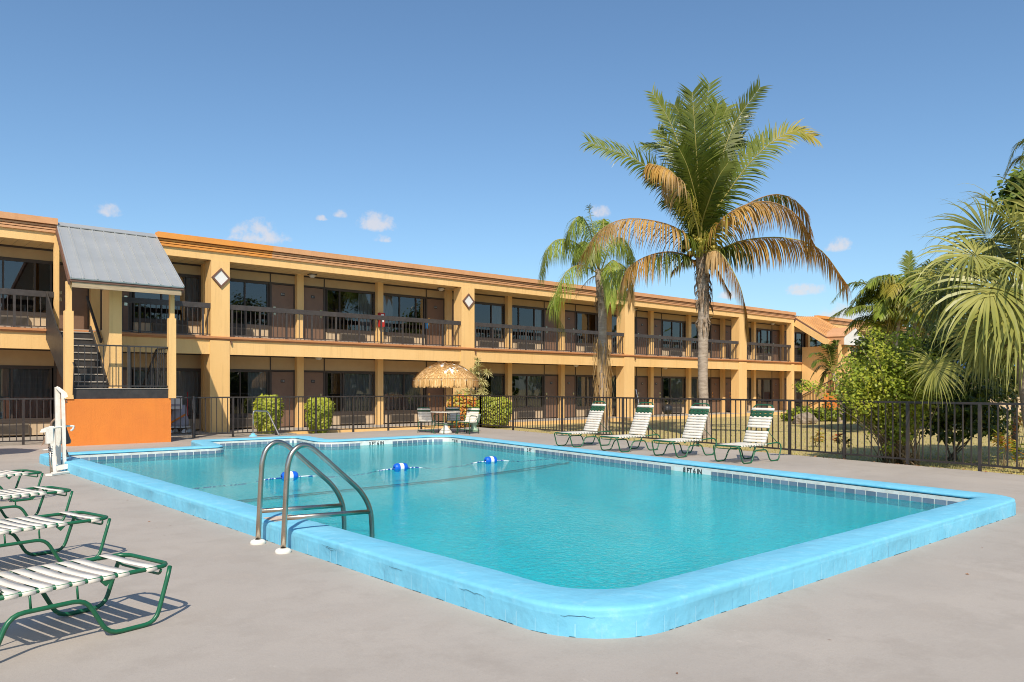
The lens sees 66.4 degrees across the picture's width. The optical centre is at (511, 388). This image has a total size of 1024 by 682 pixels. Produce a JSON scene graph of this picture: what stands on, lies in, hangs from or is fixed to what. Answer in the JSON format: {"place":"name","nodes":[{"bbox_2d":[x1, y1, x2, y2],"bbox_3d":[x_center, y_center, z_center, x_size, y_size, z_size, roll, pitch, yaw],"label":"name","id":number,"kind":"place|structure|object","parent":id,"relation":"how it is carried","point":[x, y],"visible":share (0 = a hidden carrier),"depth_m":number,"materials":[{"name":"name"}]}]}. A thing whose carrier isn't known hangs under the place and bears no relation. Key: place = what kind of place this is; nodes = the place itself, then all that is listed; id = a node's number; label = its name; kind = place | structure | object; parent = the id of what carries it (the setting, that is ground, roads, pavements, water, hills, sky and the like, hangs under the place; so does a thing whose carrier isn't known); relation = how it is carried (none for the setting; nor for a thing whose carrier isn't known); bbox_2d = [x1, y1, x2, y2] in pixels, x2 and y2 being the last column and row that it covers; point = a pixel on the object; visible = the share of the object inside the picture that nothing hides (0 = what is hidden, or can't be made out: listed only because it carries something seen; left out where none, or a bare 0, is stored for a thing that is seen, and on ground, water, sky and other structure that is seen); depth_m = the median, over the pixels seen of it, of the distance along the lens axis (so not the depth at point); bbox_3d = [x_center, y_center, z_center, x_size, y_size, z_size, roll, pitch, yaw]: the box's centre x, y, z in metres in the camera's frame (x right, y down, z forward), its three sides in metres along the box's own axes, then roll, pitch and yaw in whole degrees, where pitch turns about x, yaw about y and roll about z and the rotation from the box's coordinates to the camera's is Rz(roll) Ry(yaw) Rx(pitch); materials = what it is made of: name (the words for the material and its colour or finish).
{"place":"outdoors","nodes":[
{"label":"outdoors","id":0,"kind":"place"},
{"bbox_2d":[0,432,295,445],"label":"apron","id":1,"kind":"object","parent":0,"point":[172,437],"visible":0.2,"depth_m":22.84,"materials":[{"name":"concrete"}]},
{"bbox_2d":[0,409,786,440],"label":"walkway","id":2,"kind":"structure","parent":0,"point":[285,428],"depth_m":28.19,"materials":[{"name":"concrete"}]},
{"bbox_2d":[171,392,190,432],"bbox_3d":[-10.395,0.750,24.339,0.725,1.300,0.588,0,0,0],"label":"linen cart","id":3,"kind":"object","parent":2,"relation":"on","point":[175,414],"visible":0.77,"depth_m":24.13,"materials":[{"name":"grey fabric"}]},
{"bbox_2d":[285,412,786,433],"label":"walkway kerb","id":4,"kind":"structure","parent":2,"relation":"on","point":[436,427],"depth_m":32.68,"materials":[{"name":"yellow paint"}]},
{"bbox_2d":[0,427,1023,681],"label":"pool deck","id":5,"kind":"structure","parent":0,"point":[236,607],"depth_m":4.76,"materials":[{"name":"paint"}]},
{"bbox_2d":[0,469,43,501],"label":"lounger","id":6,"kind":"object","parent":5,"relation":"on","point":[9,473],"visible":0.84,"depth_m":9.87,"materials":[{"name":"white plastic"}]},
{"bbox_2d":[0,486,73,524],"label":"lounger","id":7,"kind":"object","parent":5,"relation":"on","point":[33,494],"visible":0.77,"depth_m":8.10,"materials":[{"name":"white plastic"}]},
{"bbox_2d":[0,511,110,561],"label":"lounger","id":8,"kind":"object","parent":5,"relation":"on","point":[60,525],"visible":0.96,"depth_m":6.27,"materials":[{"name":"white plastic"}]},
{"bbox_2d":[40,386,74,475],"bbox_3d":[-7.695,0.707,13.237,0.516,1.507,1.585,0,0,-29],"label":"pool lift","id":9,"kind":"object","parent":5,"relation":"on","point":[56,434],"visible":0.97,"depth_m":13.26,"materials":[{"name":"white plastic"}]},
{"bbox_2d":[0,553,171,644],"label":"lounger","id":10,"kind":"object","parent":5,"relation":"on","point":[30,587],"visible":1,"depth_m":4.47,"materials":[{"name":"white plastic"}]},
{"bbox_2d":[46,222,184,445],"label":"stair block","id":11,"kind":"structure","parent":5,"relation":"on","point":[103,406],"depth_m":20.15,"materials":[{"name":"orange paint"}]},
{"bbox_2d":[249,410,279,436],"bbox_3d":[-6.349,1.128,20.340,0.956,1.157,0.284,0,0,-19],"label":"step handrail","id":12,"kind":"object","parent":5,"relation":"on","point":[252,434],"visible":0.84,"depth_m":20.21,"materials":[{"name":"silver metal"}]},
{"bbox_2d":[250,440,374,553],"bbox_3d":[-1.793,1.209,7.168,1.029,1.483,0.653,0,0,-41],"label":"pool ladder","id":13,"kind":"object","parent":5,"relation":"attached to","point":[284,509],"visible":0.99,"depth_m":7.07,"materials":[{"name":"silver metal"}]},
{"bbox_2d":[417,407,438,432],"bbox_3d":[-2.680,0.986,24.857,0.508,0.812,0.592,0,0,20],"label":"patio chair","id":14,"kind":"object","parent":5,"relation":"on","point":[424,414],"visible":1,"depth_m":24.65,"materials":[{"name":"white plastic"}]},
{"bbox_2d":[412,361,478,433],"bbox_3d":[-2.081,0.258,24.485,2.019,2.283,2.023,0,0,-19],"label":"thatched umbrella","id":15,"kind":"object","parent":5,"relation":"on","point":[445,374],"visible":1,"depth_m":23.82,"materials":[{"name":"brown"}]},
{"bbox_2d":[431,411,460,433],"bbox_3d":[-2.080,1.055,24.484,0.960,0.690,0.960,0,0,-41],"label":"patio table","id":16,"kind":"object","parent":5,"relation":"on","point":[443,412],"visible":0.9,"depth_m":24.43,"materials":[{"name":"white plastic"}]},
{"bbox_2d":[446,406,464,431],"bbox_3d":[-1.853,0.986,25.393,0.508,0.812,0.592,0,0,-20],"label":"patio chair","id":17,"kind":"object","parent":5,"relation":"on","point":[451,416],"visible":0.87,"depth_m":25.57,"materials":[{"name":"white plastic"}]},
{"bbox_2d":[457,407,479,433],"bbox_3d":[-1.352,0.986,24.289,0.507,0.812,0.592,0,0,32],"label":"patio chair","id":18,"kind":"object","parent":5,"relation":"on","point":[472,413],"visible":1,"depth_m":24.41,"materials":[{"name":"white plastic"}]},
{"bbox_2d":[39,435,1015,638],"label":"swimming pool","id":19,"kind":"structure","parent":5,"relation":"in","point":[634,606],"depth_m":10.51,"materials":[{"name":"blue liquid"}]},
{"bbox_2d":[192,458,559,488],"bbox_3d":[-1.786,1.398,13.598,8.340,0.070,0.058,0,0,-41],"label":"float rope","id":20,"kind":"object","parent":19,"relation":"attached to","point":[363,474],"visible":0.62,"depth_m":13.04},
{"bbox_2d":[90,442,944,588],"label":"water","id":21,"kind":"structure","parent":19,"relation":"in","point":[254,451],"depth_m":11.17,"materials":[{"name":"teal liquid"}]},
{"bbox_2d":[281,471,297,480],"bbox_3d":[-3.451,1.355,12.126,0.250,0.151,0.153,0,0,-38],"label":"rope float","id":22,"kind":"object","parent":21,"relation":"on","point":[294,474],"visible":0.62,"depth_m":12.10,"materials":[{"name":"blue plastic"}]},
{"bbox_2d":[393,463,407,471],"bbox_3d":[-1.922,1.355,13.478,0.250,0.151,0.153,0,0,-38],"label":"rope float","id":23,"kind":"object","parent":21,"relation":"on","point":[398,467],"visible":0.86,"depth_m":13.42,"materials":[{"name":"blue plastic"}]},
{"bbox_2d":[554,401,611,446],"bbox_3d":[1.740,0.854,19.196,1.413,1.093,0.627,0,0,-35],"label":"lounger","id":24,"kind":"object","parent":5,"relation":"on","point":[594,415],"visible":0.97,"depth_m":19.30,"materials":[{"name":"white plastic"}]},
{"bbox_2d":[599,402,660,451],"bbox_3d":[2.663,0.854,17.732,1.413,1.093,0.627,0,0,-36],"label":"lounger","id":25,"kind":"object","parent":5,"relation":"on","point":[644,415],"visible":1,"depth_m":17.84,"materials":[{"name":"white plastic"}]},
{"bbox_2d":[652,403,716,457],"bbox_3d":[3.607,0.854,16.393,1.412,1.093,0.627,0,0,-37],"label":"lounger","id":26,"kind":"object","parent":5,"relation":"on","point":[698,423],"visible":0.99,"depth_m":16.53,"materials":[{"name":"white plastic"}]},
{"bbox_2d":[713,404,781,463],"bbox_3d":[4.538,0.854,15.084,1.413,1.093,0.627,0,0,-38],"label":"lounger","id":27,"kind":"object","parent":5,"relation":"on","point":[757,419],"visible":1,"depth_m":15.23,"materials":[{"name":"white plastic"}]},
{"bbox_2d":[480,395,1023,470],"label":"fence","id":28,"kind":"object","parent":5,"relation":"on","point":[908,458],"visible":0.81,"depth_m":16.56,"materials":[{"name":"metal"}]},
{"bbox_2d":[0,0,1023,326],"label":"sky","id":29,"kind":"structure","parent":0,"point":[437,133],"materials":[{"name":"blue"}]},
{"bbox_2d":[482,412,1023,474],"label":"lawn","id":30,"kind":"structure","parent":0,"point":[868,448],"depth_m":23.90,"materials":[{"name":"green plant"}]},
{"bbox_2d":[453,357,492,426],"bbox_3d":[-1.530,0.145,30.590,1.598,2.765,1.060,0,0,15],"label":"dracaena","id":31,"kind":"object","parent":30,"relation":"on","point":[475,372],"visible":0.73,"depth_m":30.50,"materials":[{"name":"green plant"}]},
{"bbox_2d":[475,396,511,427],"bbox_3d":[-0.688,0.909,30.380,1.552,1.307,1.556,0,0,-2],"label":"clipped shrub","id":32,"kind":"object","parent":30,"relation":"on","point":[477,404],"visible":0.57,"depth_m":29.83,"materials":[{"name":"green plant"}]},
{"bbox_2d":[537,203,635,435],"bbox_3d":[2.845,-2.273,25.570,2.787,7.667,4.161,0,0,30],"label":"queen palm","id":33,"kind":"object","parent":30,"relation":"on","point":[605,288],"visible":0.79,"depth_m":25.16,"materials":[{"name":"green plant"}]},
{"bbox_2d":[575,73,851,437],"bbox_3d":[5.952,-4.299,24.452,8.185,11.698,4.349,0,0,0],"label":"coconut palm","id":34,"kind":"object","parent":30,"relation":"on","point":[699,198],"visible":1,"depth_m":23.33,"materials":[{"name":"green plant"}]},
{"bbox_2d":[792,412,817,423],"bbox_3d":[12.636,1.369,33.800,0.940,0.742,1.096,0,0,-41],"label":"boulder","id":35,"kind":"object","parent":30,"relation":"on","point":[804,418],"visible":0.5,"depth_m":33.52,"materials":[{"name":"beige stone"}]},
{"bbox_2d":[780,402,853,421],"bbox_3d":[14.394,1.295,36.656,3.956,1.360,2.053,0,0,4],"label":"bed plant","id":36,"kind":"object","parent":30,"relation":"on","point":[822,413],"visible":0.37,"depth_m":36.34,"materials":[{"name":"green plant"}]},
{"bbox_2d":[794,316,863,409],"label":"building","id":37,"kind":"structure","parent":30,"relation":"on","point":[821,330],"depth_m":47.40,"materials":[{"name":"paint"}]},
{"bbox_2d":[808,340,856,421],"bbox_3d":[14.497,-0.350,35.541,2.696,3.754,1.308,0,0,-8],"label":"palm","id":38,"kind":"object","parent":30,"relation":"on","point":[831,352],"visible":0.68,"depth_m":35.41,"materials":[{"name":"green plant"}]},
{"bbox_2d":[792,326,961,465],"bbox_3d":[7.415,0.121,15.613,3.928,2.818,1.851,0,0,-18],"label":"lime shrub","id":39,"kind":"object","parent":30,"relation":"on","point":[884,376],"visible":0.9,"depth_m":15.34,"materials":[{"name":"green plant"}]},
{"bbox_2d":[823,326,938,428],"bbox_3d":[13.458,-0.635,28.241,5.476,4.340,3.526,0,0,-41],"label":"garden shrub","id":40,"kind":"object","parent":30,"relation":"on","point":[859,347],"visible":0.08,"depth_m":28.69,"materials":[{"name":"green plant"}]},
{"bbox_2d":[828,250,955,363],"bbox_3d":[13.388,-1.635,27.059,4.020,6.323,4.153,0,0,-41],"label":"areca palm","id":41,"kind":"object","parent":30,"relation":"on","point":[882,299],"visible":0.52,"depth_m":26.64,"materials":[{"name":"green plant"}]},
{"bbox_2d":[887,166,1023,427],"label":"fan palm","id":42,"kind":"object","parent":30,"relation":"on","point":[994,343],"visible":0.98,"depth_m":14.06,"materials":[{"name":"green plant"}]},
{"bbox_2d":[900,302,1014,387],"bbox_3d":[17.567,-1.459,29.588,7.974,5.986,6.314,0,0,-41],"label":"hedge tree","id":43,"kind":"object","parent":30,"relation":"on","point":[936,349],"visible":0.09,"depth_m":29.05,"materials":[{"name":"green plant"}]},
{"bbox_2d":[911,360,1020,460],"bbox_3d":[9.599,0.365,16.899,3.258,2.336,2.993,0,0,-41],"label":"hedge tree","id":44,"kind":"object","parent":30,"relation":"on","point":[1001,395],"visible":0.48,"depth_m":16.16,"materials":[{"name":"green plant"}]},
{"bbox_2d":[990,429,1015,468],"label":"croton plant","id":45,"kind":"object","parent":30,"relation":"on","point":[1002,439],"visible":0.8,"depth_m":14.53,"materials":[{"name":"orange plant"}]},
{"bbox_2d":[987,160,1023,301],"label":"broadleaf tree","id":46,"kind":"object","parent":30,"relation":"on","point":[1003,194],"visible":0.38,"depth_m":14.89,"materials":[{"name":"green plant"}]},
{"bbox_2d":[1001,368,1020,449],"bbox_3d":[12.207,0.484,18.990,1.680,2.073,1.770,0,0,-41],"label":"yucca","id":47,"kind":"object","parent":30,"relation":"on","point":[1013,436],"visible":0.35,"depth_m":18.95,"materials":[{"name":"green plant"}]},
{"bbox_2d":[1001,139,1023,184],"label":"coconut palm","id":48,"kind":"object","parent":30,"relation":"on","point":[1021,158],"visible":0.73,"depth_m":23.48,"materials":[{"name":"green plant"}]},
{"bbox_2d":[1006,440,1023,472],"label":"croton plant","id":49,"kind":"object","parent":30,"relation":"on","point":[1013,448],"visible":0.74,"depth_m":14.01,"materials":[{"name":"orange plant"}]},
{"bbox_2d":[1010,416,1023,452],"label":"croton plant","id":50,"kind":"object","parent":30,"relation":"on","point":[1020,423],"visible":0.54,"depth_m":18.48,"materials":[{"name":"plant"}]},
{"label":"planting strip","id":51,"kind":"structure","parent":0,"visible":0},
{"bbox_2d":[0,398,54,444],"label":"fence","id":52,"kind":"object","parent":51,"relation":"on","point":[23,440],"visible":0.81,"depth_m":19.46,"materials":[{"name":"metal"}]},
{"bbox_2d":[251,394,284,433],"bbox_3d":[-7.647,0.833,24.444,0.952,1.388,0.940,0,0,5],"label":"clipped shrub","id":53,"kind":"object","parent":51,"relation":"on","point":[264,414],"visible":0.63,"depth_m":24.12,"materials":[{"name":"green plant"}]},
{"bbox_2d":[304,397,334,433],"bbox_3d":[-6.314,0.884,25.604,0.986,1.286,0.945,0,0,-2],"label":"clipped shrub","id":54,"kind":"object","parent":51,"relation":"on","point":[318,413],"visible":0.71,"depth_m":25.28,"materials":[{"name":"green plant"}]},
{"bbox_2d":[193,395,479,438],"bbox_3d":[-5.109,0.865,25.405,10.165,1.270,0.116,0,0,-39],"label":"fence","id":55,"kind":"object","parent":51,"relation":"on","point":[320,429],"visible":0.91,"depth_m":24.73,"materials":[{"name":"metal"}]},
{"bbox_2d":[171,396,193,437],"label":"gate","id":56,"kind":"structure","parent":55,"relation":"attached to","point":[192,415],"depth_m":22.11,"materials":[{"name":"metal"}]},
{"bbox_2d":[446,393,476,427],"bbox_3d":[-1.911,0.845,29.673,1.199,1.404,1.195,0,0,-3],"label":"croton shrub","id":57,"kind":"object","parent":51,"relation":"on","point":[463,403],"visible":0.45,"depth_m":29.28,"materials":[{"name":"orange plant"}]},
{"label":"ground","id":58,"kind":"structure","parent":0,"visible":0},
{"bbox_2d":[0,211,928,436],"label":"motel building","id":59,"kind":"structure","parent":58,"relation":"on","point":[253,319],"depth_m":29.15,"materials":[{"name":"beige paint"}]},
{"bbox_2d":[0,367,51,419],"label":"window","id":60,"kind":"structure","parent":59,"relation":"in","point":[15,382],"depth_m":22.28,"materials":[{"name":"brown glass"}]},
{"bbox_2d":[0,258,51,313],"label":"window","id":61,"kind":"structure","parent":59,"relation":"in","point":[2,259],"depth_m":22.29,"materials":[{"name":"brown glass"}]},
{"bbox_2d":[59,264,87,329],"bbox_3d":[-12.931,-2.665,22.982,0.820,1.910,0.085,0,0,-41],"label":"door","id":62,"kind":"structure","parent":59,"relation":"in","point":[79,302],"depth_m":23.06,"materials":[{"name":"brown wood"}]},
{"bbox_2d":[100,281,128,329],"bbox_3d":[-12.069,-2.665,23.744,0.820,1.910,0.085,0,0,-41],"label":"door","id":63,"kind":"structure","parent":59,"relation":"in","point":[124,293],"depth_m":23.93,"materials":[{"name":"black wood"}]},
{"bbox_2d":[133,369,199,415],"bbox_3d":[-10.944,0.275,24.796,2.018,1.810,0.142,0,0,-41],"label":"window","id":64,"kind":"structure","parent":59,"relation":"in","point":[188,381],"depth_m":25.19,"materials":[{"name":"brown glass"}]},
{"bbox_2d":[133,275,199,322],"bbox_3d":[-10.944,-2.755,24.795,2.018,1.810,0.140,0,0,-41],"label":"window","id":65,"kind":"structure","parent":59,"relation":"in","point":[191,283],"depth_m":25.32,"materials":[{"name":"brown glass"}]},
{"bbox_2d":[230,371,267,414],"bbox_3d":[-9.201,0.275,26.338,2.018,1.810,0.143,0,0,-41],"label":"window","id":66,"kind":"structure","parent":59,"relation":"in","point":[257,380],"depth_m":26.72,"materials":[{"name":"brown glass"}]},
{"bbox_2d":[230,280,267,325],"bbox_3d":[-9.173,-2.895,26.306,2.018,1.490,0.058,0,0,-41],"label":"window","id":67,"kind":"structure","parent":59,"relation":"in","point":[245,282],"depth_m":26.41,"materials":[{"name":"brown glass"}]},
{"bbox_2d":[272,372,292,426],"bbox_3d":[-8.027,0.365,27.334,0.820,1.910,0.063,0,0,-41],"label":"door","id":68,"kind":"structure","parent":59,"relation":"in","point":[282,382],"depth_m":27.39,"materials":[{"name":"brown wood"}]},
{"bbox_2d":[272,284,292,338],"bbox_3d":[-8.019,-2.665,27.325,0.820,1.910,0.085,0,0,-41],"label":"door","id":69,"kind":"structure","parent":59,"relation":"in","point":[282,295],"depth_m":27.31,"materials":[{"name":"brown wood"}]},
{"bbox_2d":[304,372,322,425],"bbox_3d":[-7.165,0.365,28.095,0.820,1.910,0.063,0,0,-41],"label":"door","id":70,"kind":"structure","parent":59,"relation":"in","point":[313,381],"depth_m":28.08,"materials":[{"name":"brown wood"}]},
{"bbox_2d":[304,287,322,339],"bbox_3d":[-7.158,-2.665,28.087,0.820,1.910,0.085,0,0,-41],"label":"door","id":71,"kind":"structure","parent":59,"relation":"in","point":[313,297],"depth_m":28.10,"materials":[{"name":"brown wood"}]},
{"bbox_2d":[326,372,374,412],"bbox_3d":[-6.033,0.275,29.138,2.018,1.810,0.141,0,0,-41],"label":"window","id":72,"kind":"structure","parent":59,"relation":"in","point":[351,383],"depth_m":29.39,"materials":[{"name":"brown"}]},
{"bbox_2d":[326,289,374,331],"bbox_3d":[-6.031,-2.755,29.137,2.018,1.810,0.137,0,0,-41],"label":"window","id":73,"kind":"structure","parent":59,"relation":"in","point":[364,298],"depth_m":29.56,"materials":[{"name":"brown glass"}]},
{"bbox_2d":[383,373,424,411],"bbox_3d":[-4.289,0.275,30.681,2.018,1.810,0.142,0,0,-41],"label":"window","id":74,"kind":"structure","parent":59,"relation":"in","point":[394,384],"depth_m":30.64,"materials":[{"name":"brown glass"}]},
{"bbox_2d":[383,294,424,334],"bbox_3d":[-4.289,-2.755,30.680,2.018,1.810,0.141,0,0,-41],"label":"window","id":75,"kind":"structure","parent":59,"relation":"in","point":[387,299],"depth_m":30.37,"materials":[{"name":"brown glass"}]},
{"bbox_2d":[427,386,442,420],"bbox_3d":[-3.108,0.365,31.668,0.820,1.910,0.085,0,0,-41],"label":"door","id":76,"kind":"structure","parent":59,"relation":"in","point":[430,391],"depth_m":31.71,"materials":[{"name":"brown wood"}]},
{"bbox_2d":[427,299,442,345],"bbox_3d":[-3.108,-2.665,31.668,0.820,1.910,0.085,0,0,-41],"label":"door","id":77,"kind":"structure","parent":59,"relation":"in","point":[434,307],"depth_m":31.64,"materials":[{"name":"brown wood"}]},
{"bbox_2d":[474,374,504,398],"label":"window","id":78,"kind":"structure","parent":59,"relation":"in","point":[497,381],"depth_m":33.96,"materials":[{"name":"brown glass"}]},
{"bbox_2d":[474,303,504,339],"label":"window","id":79,"kind":"structure","parent":59,"relation":"in","point":[497,312],"depth_m":33.93,"materials":[{"name":"grey"}]},
{"bbox_2d":[512,375,542,408],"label":"window","id":80,"kind":"structure","parent":59,"relation":"in","point":[529,385],"depth_m":35.20,"materials":[{"name":"grey glass"}]},
{"bbox_2d":[512,306,542,341],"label":"window","id":81,"kind":"structure","parent":59,"relation":"in","point":[537,313],"depth_m":35.53,"materials":[{"name":"brown glass"}]},
{"bbox_2d":[545,376,556,417],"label":"door","id":82,"kind":"structure","parent":59,"relation":"in","point":[550,381],"depth_m":35.98,"materials":[{"name":"brown wood"}]},
{"bbox_2d":[545,310,556,350],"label":"door","id":83,"kind":"structure","parent":59,"relation":"in","point":[549,323],"depth_m":35.98,"materials":[{"name":"brown wood"}]},
{"bbox_2d":[565,376,574,416],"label":"door","id":84,"kind":"structure","parent":59,"relation":"in","point":[569,380],"depth_m":36.81,"materials":[{"name":"brown wood"}]},
{"bbox_2d":[565,312,574,351],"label":"door","id":85,"kind":"structure","parent":59,"relation":"in","point":[569,316],"depth_m":36.81,"materials":[{"name":"brown wood"}]},
{"bbox_2d":[576,376,597,406],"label":"window","id":86,"kind":"structure","parent":59,"relation":"in","point":[584,386],"depth_m":37.61,"materials":[{"name":"grey glass"}]},
{"bbox_2d":[576,312,597,343],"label":"window","id":87,"kind":"structure","parent":59,"relation":"in","point":[596,315],"depth_m":37.66,"materials":[{"name":"brown"}]},
{"bbox_2d":[612,376,635,405],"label":"window","id":88,"kind":"structure","parent":59,"relation":"in","point":[613,381],"depth_m":39.06,"materials":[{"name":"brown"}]},
{"bbox_2d":[612,315,635,346],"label":"window","id":89,"kind":"structure","parent":59,"relation":"in","point":[613,317],"depth_m":39.13,"materials":[{"name":"grey glass"}]},
{"bbox_2d":[637,377,646,407],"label":"door","id":90,"kind":"structure","parent":59,"relation":"in","point":[641,381],"depth_m":40.37,"materials":[{"name":"brown wood"}]},
{"bbox_2d":[637,318,646,354],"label":"door","id":91,"kind":"structure","parent":59,"relation":"in","point":[641,323],"depth_m":40.32,"materials":[{"name":"brown wood"}]},
{"bbox_2d":[654,378,660,413],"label":"door","id":92,"kind":"structure","parent":59,"relation":"in","point":[657,381],"depth_m":41.19,"materials":[{"name":"brown wood"}]},
{"bbox_2d":[654,320,660,355],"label":"door","id":93,"kind":"structure","parent":59,"relation":"in","point":[657,323],"depth_m":41.19,"materials":[{"name":"brown wood"}]},
{"bbox_2d":[662,377,685,404],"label":"window","id":94,"kind":"structure","parent":59,"relation":"in","point":[676,386],"depth_m":42.34,"materials":[{"name":"grey"}]},
{"bbox_2d":[662,320,685,349],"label":"window","id":95,"kind":"structure","parent":59,"relation":"in","point":[682,325],"depth_m":42.59,"materials":[{"name":"brown glass"}]},
{"bbox_2d":[691,378,709,404],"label":"window","id":96,"kind":"structure","parent":59,"relation":"in","point":[694,381],"depth_m":43.58,"materials":[{"name":"grey glass"}]},
{"bbox_2d":[711,378,718,411],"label":"door","id":97,"kind":"structure","parent":59,"relation":"in","point":[714,381],"depth_m":44.64,"materials":[{"name":"brown wood"}]},
{"bbox_2d":[711,325,718,356],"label":"door","id":98,"kind":"structure","parent":59,"relation":"in","point":[715,329],"depth_m":44.70,"materials":[{"name":"brown wood"}]},
{"bbox_2d":[725,379,730,410],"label":"door","id":99,"kind":"structure","parent":59,"relation":"in","point":[727,381],"depth_m":45.54,"materials":[{"name":"brown wood"}]},
{"bbox_2d":[725,326,730,358],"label":"door","id":100,"kind":"structure","parent":59,"relation":"in","point":[727,329],"depth_m":45.54,"materials":[{"name":"brown wood"}]},
{"bbox_2d":[756,379,771,402],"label":"window","id":101,"kind":"structure","parent":59,"relation":"in","point":[764,385],"depth_m":48.31,"materials":[{"name":"grey"}]},
{"bbox_2d":[756,329,771,353],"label":"window","id":102,"kind":"structure","parent":59,"relation":"in","point":[756,329],"depth_m":48.38,"materials":[{"name":"brown glass"}]},
{"bbox_2d":[772,379,778,409],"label":"door","id":103,"kind":"structure","parent":59,"relation":"in","point":[775,382],"depth_m":49.02,"materials":[{"name":"brown wood"}]},
{"bbox_2d":[772,331,778,360],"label":"door","id":104,"kind":"structure","parent":59,"relation":"in","point":[775,334],"depth_m":49.02,"materials":[{"name":"brown wood"}]},
{"bbox_2d":[794,379,801,401],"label":"window","id":105,"kind":"structure","parent":59,"relation":"in","point":[797,395],"depth_m":50.99,"materials":[{"name":"brown glass"}]},
{"bbox_2d":[794,332,805,355],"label":"window","id":106,"kind":"structure","parent":59,"relation":"in","point":[802,335],"depth_m":51.29,"materials":[{"name":"brown glass"}]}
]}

